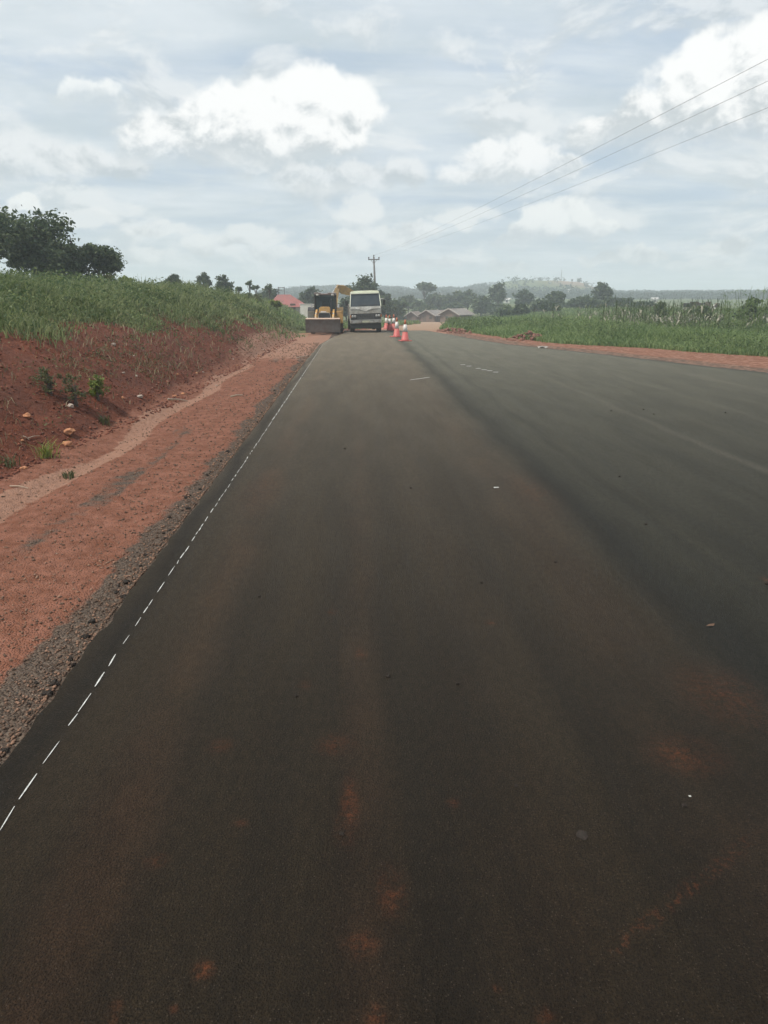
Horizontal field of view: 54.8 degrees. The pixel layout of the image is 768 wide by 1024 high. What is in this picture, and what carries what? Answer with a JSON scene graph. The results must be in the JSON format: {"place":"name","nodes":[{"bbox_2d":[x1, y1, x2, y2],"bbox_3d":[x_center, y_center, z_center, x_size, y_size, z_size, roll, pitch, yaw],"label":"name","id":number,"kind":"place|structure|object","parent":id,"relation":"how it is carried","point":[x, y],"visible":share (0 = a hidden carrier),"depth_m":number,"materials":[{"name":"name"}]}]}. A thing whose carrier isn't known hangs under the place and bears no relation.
{"place":"outdoors","nodes":[
{"label":"outdoors","id":0,"kind":"place"},
{"bbox_2d":[0,330,767,1023],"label":"road","id":1,"kind":"structure","parent":0,"point":[200,794],"depth_m":4.11,"materials":[{"name":"black asphalt"}]},
{"bbox_2d":[0,338,331,829],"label":"edge line","id":2,"kind":"object","parent":1,"relation":"on","point":[115,654],"visible":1,"depth_m":4.65,"materials":[{"name":"white paint"}]},
{"bbox_2d":[345,290,384,331],"bbox_3d":[-1.413,-13.960,51.355,2.629,2.678,6.345,-1,16,-4],"label":"minibus","id":3,"kind":"object","parent":1,"relation":"on","point":[364,308],"visible":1,"depth_m":48.41,"materials":[{"name":"paint"}]},
{"bbox_2d":[383,315,387,328],"bbox_3d":[0.181,-14.870,57.972,0.600,1.100,0.600,-14,21,-39],"label":"traffic cone","id":4,"kind":"object","parent":1,"relation":"on","point":[386,323],"visible":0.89,"depth_m":57.89,"materials":[{"name":"red plastic"}]},
{"bbox_2d":[387,315,391,329],"bbox_3d":[0.397,-13.448,52.738,0.600,1.100,0.600,-4,17,-12],"label":"traffic cone","id":5,"kind":"object","parent":1,"relation":"on","point":[389,325],"visible":0.83,"depth_m":52.65,"materials":[{"name":"red plastic"}]},
{"bbox_2d":[389,314,394,330],"bbox_3d":[0.689,-13.400,52.359,0.600,1.100,0.600,5,17,16],"label":"traffic cone","id":6,"kind":"object","parent":1,"relation":"on","point":[393,324],"visible":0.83,"depth_m":52.27,"materials":[{"name":"red plastic"}]},
{"bbox_2d":[390,318,401,336],"bbox_3d":[0.753,-10.891,43.651,0.600,1.100,0.600,16,22,43],"label":"traffic cone","id":7,"kind":"object","parent":1,"relation":"on","point":[396,332],"visible":0.98,"depth_m":43.58,"materials":[{"name":"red plastic"}]},
{"bbox_2d":[398,320,411,340],"bbox_3d":[1.129,-9.701,39.565,0.600,1.100,0.600,-5,17,-16],"label":"traffic cone","id":8,"kind":"object","parent":1,"relation":"on","point":[405,335],"visible":1,"depth_m":39.48,"materials":[{"name":"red plastic"}]},
{"bbox_2d":[576,829,588,839],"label":"asphalt clump","id":9,"kind":"object","parent":1,"relation":"on","point":[582,834],"visible":1,"depth_m":3.28,"materials":[{"name":"grey asphalt"}]},
{"bbox_2d":[0,280,767,765],"bbox_3d":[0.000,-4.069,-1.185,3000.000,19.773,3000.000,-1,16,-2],"label":"ground","id":10,"kind":"structure","parent":0,"point":[80,530],"depth_m":11.46,"materials":[{"name":"brown soil"}]},
{"bbox_2d":[1,747,8,752],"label":"asphalt lump","id":11,"kind":"object","parent":10,"relation":"on","point":[6,750],"visible":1,"depth_m":3.98,"materials":[{"name":"black asphalt"}]},
{"bbox_2d":[0,452,20,468],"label":"grass tuft","id":12,"kind":"object","parent":10,"relation":"on","point":[10,462],"visible":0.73,"depth_m":10.60,"materials":[{"name":"green plant"}]},
{"bbox_2d":[23,412,30,418],"bbox_3d":[-5.918,-1.595,12.282,0.154,0.102,0.132,11,19,32],"label":"stone","id":13,"kind":"object","parent":10,"relation":"on","point":[27,415],"visible":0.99,"depth_m":12.24,"materials":[{"name":"beige stone"}]},
{"bbox_2d":[29,366,61,395],"bbox_3d":[-6.191,-2.280,13.542,0.586,0.792,0.546,-1,16,-2],"label":"shrub","id":14,"kind":"object","parent":10,"relation":"on","point":[45,377],"visible":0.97,"depth_m":13.44,"materials":[{"name":"green plant"}]},
{"bbox_2d":[17,245,74,277],"bbox_3d":[-19.751,-14.261,44.174,3.039,3.328,2.674,8,18,25],"label":"broadleaf tree","id":15,"kind":"object","parent":10,"relation":"on","point":[62,263],"visible":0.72,"depth_m":43.35,"materials":[{"name":"green plant"}]},
{"bbox_2d":[41,690,52,696],"bbox_3d":[-2.071,1.118,4.551,0.065,0.038,0.054,8,27,-12],"label":"asphalt lump","id":16,"kind":"object","parent":10,"relation":"on","point":[49,693],"visible":1,"depth_m":4.54,"materials":[{"name":"black asphalt"}]},
{"bbox_2d":[0,205,94,274],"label":"broadleaf tree","id":17,"kind":"object","parent":10,"relation":"on","point":[22,239],"visible":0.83,"depth_m":43.79,"materials":[{"name":"green plant"}]},
{"bbox_2d":[29,436,69,459],"bbox_3d":[-5.110,-0.944,11.130,0.598,0.372,0.658,12,20,36],"label":"grass tuft","id":18,"kind":"object","parent":10,"relation":"on","point":[47,452],"visible":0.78,"depth_m":11.14,"materials":[{"name":"green plant"}]},
{"bbox_2d":[50,680,58,685],"bbox_3d":[-2.080,1.081,4.670,0.048,0.043,0.052,-12,20,-34],"label":"asphalt lump","id":19,"kind":"object","parent":10,"relation":"on","point":[54,682],"visible":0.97,"depth_m":4.66,"materials":[{"name":"black asphalt"}]},
{"bbox_2d":[62,441,71,446],"bbox_3d":[-5.138,-1.112,12.019,0.201,0.104,0.138,15,22,42],"label":"stone","id":20,"kind":"object","parent":10,"relation":"on","point":[67,443],"visible":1,"depth_m":11.96,"materials":[{"name":"beige stone"}]},
{"bbox_2d":[59,470,78,479],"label":"grass tuft","id":21,"kind":"object","parent":10,"relation":"on","point":[69,474],"visible":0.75,"depth_m":10.32,"materials":[{"name":"green plant"}]},
{"bbox_2d":[64,428,75,434],"bbox_3d":[-5.361,-1.369,12.611,0.171,0.122,0.246,-1,16,-2],"label":"stone","id":22,"kind":"object","parent":10,"relation":"on","point":[68,431],"visible":1,"depth_m":12.54,"materials":[{"name":"beige stone"}]},
{"bbox_2d":[65,226,82,279],"bbox_3d":[-19.261,-15.337,45.827,1.177,4.433,1.210,-13,20,-37],"label":"young tree","id":23,"kind":"object","parent":10,"relation":"on","point":[70,243],"visible":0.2,"depth_m":45.48,"materials":[{"name":"green plant"}]},
{"bbox_2d":[64,271,83,282],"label":"bank shrub","id":24,"kind":"object","parent":10,"relation":"on","point":[71,273],"visible":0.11,"depth_m":35.47,"materials":[{"name":"green plant"}]},
{"bbox_2d":[59,373,89,406],"bbox_3d":[-5.722,-2.145,13.743,0.436,0.864,0.583,11,20,34],"label":"shrub","id":25,"kind":"object","parent":10,"relation":"on","point":[73,390],"visible":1,"depth_m":13.66,"materials":[{"name":"green plant"}]},
{"bbox_2d":[72,242,126,278],"bbox_3d":[-18.126,-15.176,47.062,3.809,3.680,3.410,-1,16,-2],"label":"broadleaf tree","id":26,"kind":"object","parent":10,"relation":"on","point":[106,259],"visible":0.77,"depth_m":46.37,"materials":[{"name":"green plant"}]},
{"bbox_2d":[88,374,110,400],"bbox_3d":[-5.657,-2.336,14.591,0.570,0.789,0.417,13,21,38],"label":"shrub","id":27,"kind":"object","parent":10,"relation":"on","point":[96,386],"visible":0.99,"depth_m":14.50,"materials":[{"name":"green plant"}]},
{"bbox_2d":[98,415,109,425],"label":"grass tuft","id":28,"kind":"object","parent":10,"relation":"on","point":[104,421],"visible":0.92,"depth_m":13.88,"materials":[{"name":"green plant"}]},
{"bbox_2d":[98,273,115,282],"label":"bank shrub","id":29,"kind":"object","parent":10,"relation":"on","point":[109,275],"visible":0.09,"depth_m":39.95,"materials":[{"name":"green plant"}]},
{"bbox_2d":[0,300,291,448],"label":"dry grass","id":30,"kind":"structure","parent":10,"relation":"on","point":[177,323],"depth_m":19.20,"materials":[{"name":"plant"}]},
{"bbox_2d":[0,316,296,479],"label":"soil clods","id":31,"kind":"object","parent":10,"relation":"on","point":[90,433],"visible":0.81,"depth_m":16.12,"materials":[{"name":"brown soil"}]},
{"bbox_2d":[0,265,307,347],"bbox_3d":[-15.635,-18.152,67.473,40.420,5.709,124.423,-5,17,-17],"label":"grass","id":32,"kind":"structure","parent":10,"relation":"on","point":[192,303],"depth_m":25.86,"materials":[{"name":"green plant"}]},
{"bbox_2d":[0,324,318,760],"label":"gravel","id":33,"kind":"structure","parent":10,"relation":"on","point":[133,581],"depth_m":7.74,"materials":[{"name":"grey gravel"}]},
{"bbox_2d":[165,274,182,283],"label":"tree","id":34,"kind":"object","parent":10,"relation":"on","point":[173,277],"visible":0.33,"depth_m":83.02,"materials":[{"name":"green plant"}]},
{"bbox_2d":[193,272,211,287],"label":"tree","id":35,"kind":"object","parent":10,"relation":"on","point":[206,280],"visible":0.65,"depth_m":90.38,"materials":[{"name":"green plant"}]},
{"bbox_2d":[213,274,234,291],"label":"tree","id":36,"kind":"object","parent":10,"relation":"on","point":[222,281],"visible":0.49,"depth_m":89.73,"materials":[{"name":"green plant"}]},
{"bbox_2d":[245,279,251,292],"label":"slender plant","id":37,"kind":"object","parent":10,"relation":"on","point":[249,282],"visible":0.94,"depth_m":87.29,"materials":[{"name":"green plant"}]},
{"bbox_2d":[251,285,259,293],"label":"slender plant","id":38,"kind":"object","parent":10,"relation":"on","point":[253,287],"visible":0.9,"depth_m":87.52,"materials":[{"name":"green plant"}]},
{"bbox_2d":[251,294,263,301],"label":"bank shrub","id":39,"kind":"object","parent":10,"relation":"on","point":[257,296],"visible":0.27,"depth_m":58.20,"materials":[{"name":"green plant"}]},
{"bbox_2d":[257,288,277,298],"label":"broadleaf tree","id":40,"kind":"object","parent":10,"relation":"on","point":[273,294],"visible":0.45,"depth_m":121.73,"materials":[{"name":"green plant"}]},
{"bbox_2d":[265,284,271,297],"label":"slender plant","id":41,"kind":"object","parent":10,"relation":"on","point":[269,287],"visible":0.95,"depth_m":95.21,"materials":[{"name":"green plant"}]},
{"bbox_2d":[268,299,282,310],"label":"bank shrub","id":42,"kind":"object","parent":10,"relation":"on","point":[275,304],"visible":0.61,"depth_m":60.52,"materials":[{"name":"green plant"}]},
{"bbox_2d":[274,295,304,312],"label":"village house","id":43,"kind":"structure","parent":10,"relation":"on","point":[290,301],"depth_m":111.60,"materials":[{"name":"red"}]},
{"bbox_2d":[297,286,322,304],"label":"broadleaf tree","id":44,"kind":"object","parent":10,"relation":"on","point":[306,296],"visible":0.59,"depth_m":133.43,"materials":[{"name":"green plant"}]},
{"bbox_2d":[300,304,320,317],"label":"compound wall","id":45,"kind":"structure","parent":10,"relation":"on","point":[304,309],"depth_m":107.58,"materials":[{"name":"white paint"}]},
{"bbox_2d":[320,296,332,310],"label":"broadleaf tree","id":46,"kind":"object","parent":10,"relation":"on","point":[325,299],"visible":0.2,"depth_m":142.40,"materials":[{"name":"green plant"}]},
{"bbox_2d":[305,285,353,333],"bbox_3d":[-3.293,-13.566,49.410,3.670,3.146,6.360,-1,16,-2],"label":"backhoe loader","id":47,"kind":"object","parent":10,"relation":"on","point":[324,319],"visible":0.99,"depth_m":47.68,"materials":[{"name":"metal"}]},
{"bbox_2d":[339,298,349,320],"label":"broadleaf tree","id":48,"kind":"object","parent":10,"relation":"on","point":[345,309],"visible":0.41,"depth_m":112.93,"materials":[{"name":"green plant"}]},
{"bbox_2d":[249,299,481,330],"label":"roadside grass","id":49,"kind":"structure","parent":10,"relation":"on","point":[345,323],"depth_m":64.10,"materials":[{"name":"green plant"}]},
{"bbox_2d":[339,273,396,317],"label":"tree","id":50,"kind":"object","parent":10,"relation":"on","point":[363,283],"visible":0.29,"depth_m":116.02,"materials":[{"name":"green plant"}]},
{"bbox_2d":[368,255,379,289],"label":"utility pole","id":51,"kind":"object","parent":10,"relation":"on","point":[374,259],"visible":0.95,"depth_m":123.26,"materials":[{"name":"grey concrete"}]},
{"bbox_2d":[386,82,764,251],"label":"power line","id":52,"kind":"object","parent":51,"relation":"attached to","point":[617,151],"visible":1,"depth_m":22.58,"materials":[{"name":"black metal"}]},
{"bbox_2d":[392,108,765,253],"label":"power line","id":53,"kind":"object","parent":51,"relation":"attached to","point":[625,165],"visible":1,"depth_m":25.46,"materials":[{"name":"black metal"}]},
{"bbox_2d":[408,59,767,241],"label":"power line","id":54,"kind":"object","parent":51,"relation":"attached to","point":[622,134],"visible":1,"depth_m":20.60,"materials":[{"name":"black metal"}]},
{"bbox_2d":[378,289,391,302],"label":"broadleaf tree","id":55,"kind":"object","parent":10,"relation":"on","point":[387,296],"visible":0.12,"depth_m":143.53,"materials":[{"name":"green plant"}]},
{"bbox_2d":[387,298,408,318],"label":"broadleaf tree","id":56,"kind":"object","parent":10,"relation":"on","point":[400,306],"visible":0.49,"depth_m":143.84,"materials":[{"name":"green plant"}]},
{"bbox_2d":[395,311,406,320],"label":"broadleaf tree","id":57,"kind":"object","parent":10,"relation":"on","point":[399,317],"visible":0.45,"depth_m":178.15,"materials":[{"name":"green plant"}]},
{"bbox_2d":[398,294,417,312],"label":"broadleaf tree","id":58,"kind":"object","parent":10,"relation":"on","point":[410,298],"visible":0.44,"depth_m":206.30,"materials":[{"name":"green plant"}]},
{"bbox_2d":[404,311,419,320],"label":"hut","id":59,"kind":"object","parent":10,"relation":"on","point":[411,315],"visible":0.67,"depth_m":165.46,"materials":[{"name":"brick"}]},
{"bbox_2d":[408,300,426,311],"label":"broadleaf tree","id":60,"kind":"object","parent":10,"relation":"on","point":[418,305],"visible":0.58,"depth_m":197.73,"materials":[{"name":"green plant"}]},
{"bbox_2d":[414,281,437,299],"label":"umbrella tree","id":61,"kind":"object","parent":10,"relation":"on","point":[425,286],"visible":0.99,"depth_m":238.73,"materials":[{"name":"green plant"}]},
{"bbox_2d":[416,309,440,321],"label":"hut","id":62,"kind":"object","parent":10,"relation":"on","point":[428,316],"visible":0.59,"depth_m":159.21,"materials":[{"name":"brick"}]},
{"bbox_2d":[420,304,438,312],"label":"broadleaf tree","id":63,"kind":"object","parent":10,"relation":"on","point":[431,307],"visible":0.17,"depth_m":185.06,"materials":[{"name":"green plant"}]},
{"bbox_2d":[423,292,444,309],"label":"broadleaf tree","id":64,"kind":"object","parent":10,"relation":"on","point":[436,299],"visible":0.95,"depth_m":208.39,"materials":[{"name":"green plant"}]},
{"bbox_2d":[442,293,452,305],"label":"broadleaf tree","id":65,"kind":"object","parent":10,"relation":"on","point":[448,297],"visible":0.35,"depth_m":213.66,"materials":[{"name":"green plant"}]},
{"bbox_2d":[439,301,463,309],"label":"broadleaf tree","id":66,"kind":"object","parent":10,"relation":"on","point":[453,305],"visible":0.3,"depth_m":187.41,"materials":[{"name":"green plant"}]},
{"bbox_2d":[436,328,471,333],"bbox_3d":[4.971,-12.466,51.100,2.740,0.471,6.924,-1,16,-2],"label":"rubble heap","id":67,"kind":"object","parent":10,"relation":"on","point":[447,330],"visible":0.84,"depth_m":50.36,"materials":[{"name":"brown stone"}]},
{"bbox_2d":[437,308,474,321],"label":"hut","id":68,"kind":"object","parent":10,"relation":"on","point":[457,312],"visible":0.62,"depth_m":153.92,"materials":[{"name":"brick"}]},
{"bbox_2d":[452,290,463,302],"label":"broadleaf tree","id":69,"kind":"object","parent":10,"relation":"on","point":[458,296],"visible":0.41,"depth_m":216.53,"materials":[{"name":"green plant"}]},
{"bbox_2d":[460,289,475,309],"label":"broadleaf tree","id":70,"kind":"object","parent":10,"relation":"on","point":[465,301],"visible":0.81,"depth_m":211.37,"materials":[{"name":"green plant"}]},
{"bbox_2d":[469,293,493,315],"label":"broadleaf tree","id":71,"kind":"object","parent":10,"relation":"on","point":[479,303],"visible":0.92,"depth_m":181.98,"materials":[{"name":"green plant"}]},
{"bbox_2d":[486,301,508,315],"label":"broadleaf tree","id":72,"kind":"object","parent":10,"relation":"on","point":[492,308],"visible":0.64,"depth_m":173.43,"materials":[{"name":"green plant"}]},
{"bbox_2d":[488,282,507,303],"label":"broadleaf tree","id":73,"kind":"object","parent":10,"relation":"on","point":[497,292],"visible":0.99,"depth_m":201.78,"materials":[{"name":"green plant"}]},
{"bbox_2d":[494,304,513,316],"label":"bush","id":74,"kind":"object","parent":10,"relation":"on","point":[505,310],"visible":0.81,"depth_m":125.33,"materials":[{"name":"green plant"}]},
{"bbox_2d":[255,276,767,299],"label":"woods","id":75,"kind":"object","parent":10,"relation":"on","point":[395,292],"visible":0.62,"depth_m":479.20,"materials":[{"name":"green plant"}]},
{"bbox_2d":[512,303,531,315],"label":"bush","id":76,"kind":"object","parent":10,"relation":"on","point":[520,309],"visible":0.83,"depth_m":116.14,"materials":[{"name":"green plant"}]},
{"bbox_2d":[512,288,536,305],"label":"broadleaf tree","id":77,"kind":"object","parent":10,"relation":"on","point":[525,296],"visible":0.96,"depth_m":182.86,"materials":[{"name":"green plant"}]},
{"bbox_2d":[506,330,542,340],"bbox_3d":[8.108,-9.913,41.745,2.517,0.648,1.998,-1,16,-2],"label":"rubble heap","id":78,"kind":"object","parent":10,"relation":"on","point":[524,336],"visible":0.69,"depth_m":41.46,"materials":[{"name":"brown stone"}]},
{"bbox_2d":[529,298,550,311],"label":"bush","id":79,"kind":"object","parent":10,"relation":"on","point":[536,304],"visible":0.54,"depth_m":144.74,"materials":[{"name":"green plant"}]},
{"bbox_2d":[539,301,560,311],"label":"bush","id":80,"kind":"object","parent":10,"relation":"on","point":[548,306],"visible":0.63,"depth_m":125.59,"materials":[{"name":"green plant"}]},
{"bbox_2d":[544,290,566,307],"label":"broadleaf tree","id":81,"kind":"object","parent":10,"relation":"on","point":[558,296],"visible":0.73,"depth_m":159.17,"materials":[{"name":"green plant"}]},
{"bbox_2d":[560,293,600,308],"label":"broadleaf tree","id":82,"kind":"object","parent":10,"relation":"on","point":[574,302],"visible":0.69,"depth_m":154.21,"materials":[{"name":"green plant"}]},
{"bbox_2d":[583,297,603,308],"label":"bush","id":83,"kind":"object","parent":10,"relation":"on","point":[593,300],"visible":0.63,"depth_m":145.25,"materials":[{"name":"green plant"}]},
{"bbox_2d":[591,282,613,306],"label":"broadleaf tree","id":84,"kind":"object","parent":10,"relation":"on","point":[601,290],"visible":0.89,"depth_m":163.86,"materials":[{"name":"green plant"}]},
{"bbox_2d":[438,305,767,356],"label":"field grass","id":85,"kind":"structure","parent":10,"relation":"on","point":[659,337],"depth_m":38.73,"materials":[{"name":"green plant"}]},
{"bbox_2d":[604,295,624,307],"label":"broadleaf tree","id":86,"kind":"object","parent":10,"relation":"on","point":[613,300],"visible":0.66,"depth_m":160.09,"materials":[{"name":"green plant"}]},
{"bbox_2d":[621,296,635,307],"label":"bush","id":87,"kind":"object","parent":10,"relation":"on","point":[627,301],"visible":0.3,"depth_m":145.71,"materials":[{"name":"green plant"}]},
{"bbox_2d":[635,300,655,307],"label":"bush","id":88,"kind":"object","parent":10,"relation":"on","point":[650,302],"visible":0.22,"depth_m":136.03,"materials":[{"name":"green plant"}]},
{"bbox_2d":[651,297,658,302],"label":"distant house","id":89,"kind":"structure","parent":10,"relation":"on","point":[653,299],"depth_m":317.62,"materials":[{"name":"beige paint"}]},
{"bbox_2d":[653,301,667,316],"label":"bush","id":90,"kind":"object","parent":10,"relation":"on","point":[661,305],"visible":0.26,"depth_m":68.22,"materials":[{"name":"green plant"}]},
{"bbox_2d":[651,300,670,325],"bbox_3d":[16.261,-11.430,43.850,1.330,2.343,1.158,1,16,3],"label":"maize plant","id":91,"kind":"object","parent":10,"relation":"on","point":[659,313],"visible":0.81,"depth_m":43.69,"materials":[{"name":"green plant"}]},
{"bbox_2d":[656,298,669,325],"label":"maize plant","id":92,"kind":"object","parent":10,"relation":"on","point":[663,311],"visible":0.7,"depth_m":48.11,"materials":[{"name":"green plant"}]},
{"bbox_2d":[676,303,686,325],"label":"maize plant","id":93,"kind":"object","parent":10,"relation":"on","point":[680,317],"visible":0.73,"depth_m":42.31,"materials":[{"name":"green plant"}]},
{"bbox_2d":[687,299,704,323],"bbox_3d":[18.219,-11.221,42.977,1.446,2.466,1.116,-3,16,-10],"label":"maize plant","id":94,"kind":"object","parent":10,"relation":"on","point":[701,312],"visible":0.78,"depth_m":42.81,"materials":[{"name":"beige plant"}]},
{"bbox_2d":[693,304,718,319],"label":"bush","id":95,"kind":"object","parent":10,"relation":"on","point":[704,310],"visible":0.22,"depth_m":58.46,"materials":[{"name":"green plant"}]},
{"bbox_2d":[696,302,719,308],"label":"distant house","id":96,"kind":"structure","parent":10,"relation":"on","point":[707,303],"depth_m":105.95,"materials":[{"name":"beige paint"}]},
{"bbox_2d":[706,297,716,326],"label":"maize plant","id":97,"kind":"object","parent":10,"relation":"on","point":[710,309],"visible":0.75,"depth_m":45.26,"materials":[{"name":"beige plant"}]},
{"bbox_2d":[710,299,722,327],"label":"maize plant","id":98,"kind":"object","parent":10,"relation":"on","point":[716,314],"visible":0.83,"depth_m":44.08,"materials":[{"name":"green plant"}]},
{"bbox_2d":[717,291,736,327],"bbox_3d":[20.079,-11.500,43.291,1.120,2.687,1.455,-1,16,-2],"label":"reed clump","id":99,"kind":"object","parent":10,"relation":"on","point":[726,321],"visible":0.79,"depth_m":43.24,"materials":[{"name":"green plant"}]},
{"bbox_2d":[733,288,755,330],"bbox_3d":[19.548,-10.770,40.329,1.199,2.938,1.298,10,19,31],"label":"reed clump","id":100,"kind":"object","parent":10,"relation":"on","point":[743,317],"visible":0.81,"depth_m":40.30,"materials":[{"name":"green plant"}]},
{"bbox_2d":[731,296,766,322],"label":"bush","id":101,"kind":"object","parent":10,"relation":"on","point":[750,309],"visible":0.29,"depth_m":50.99,"materials":[{"name":"green plant"}]},
{"bbox_2d":[749,287,767,333],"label":"reed clump","id":102,"kind":"object","parent":10,"relation":"on","point":[760,311],"visible":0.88,"depth_m":37.46,"materials":[{"name":"green plant"}]},
{"bbox_2d":[0,0,767,293],"label":"sky","id":103,"kind":"structure","parent":0,"point":[278,143],"materials":[{"name":"white"}]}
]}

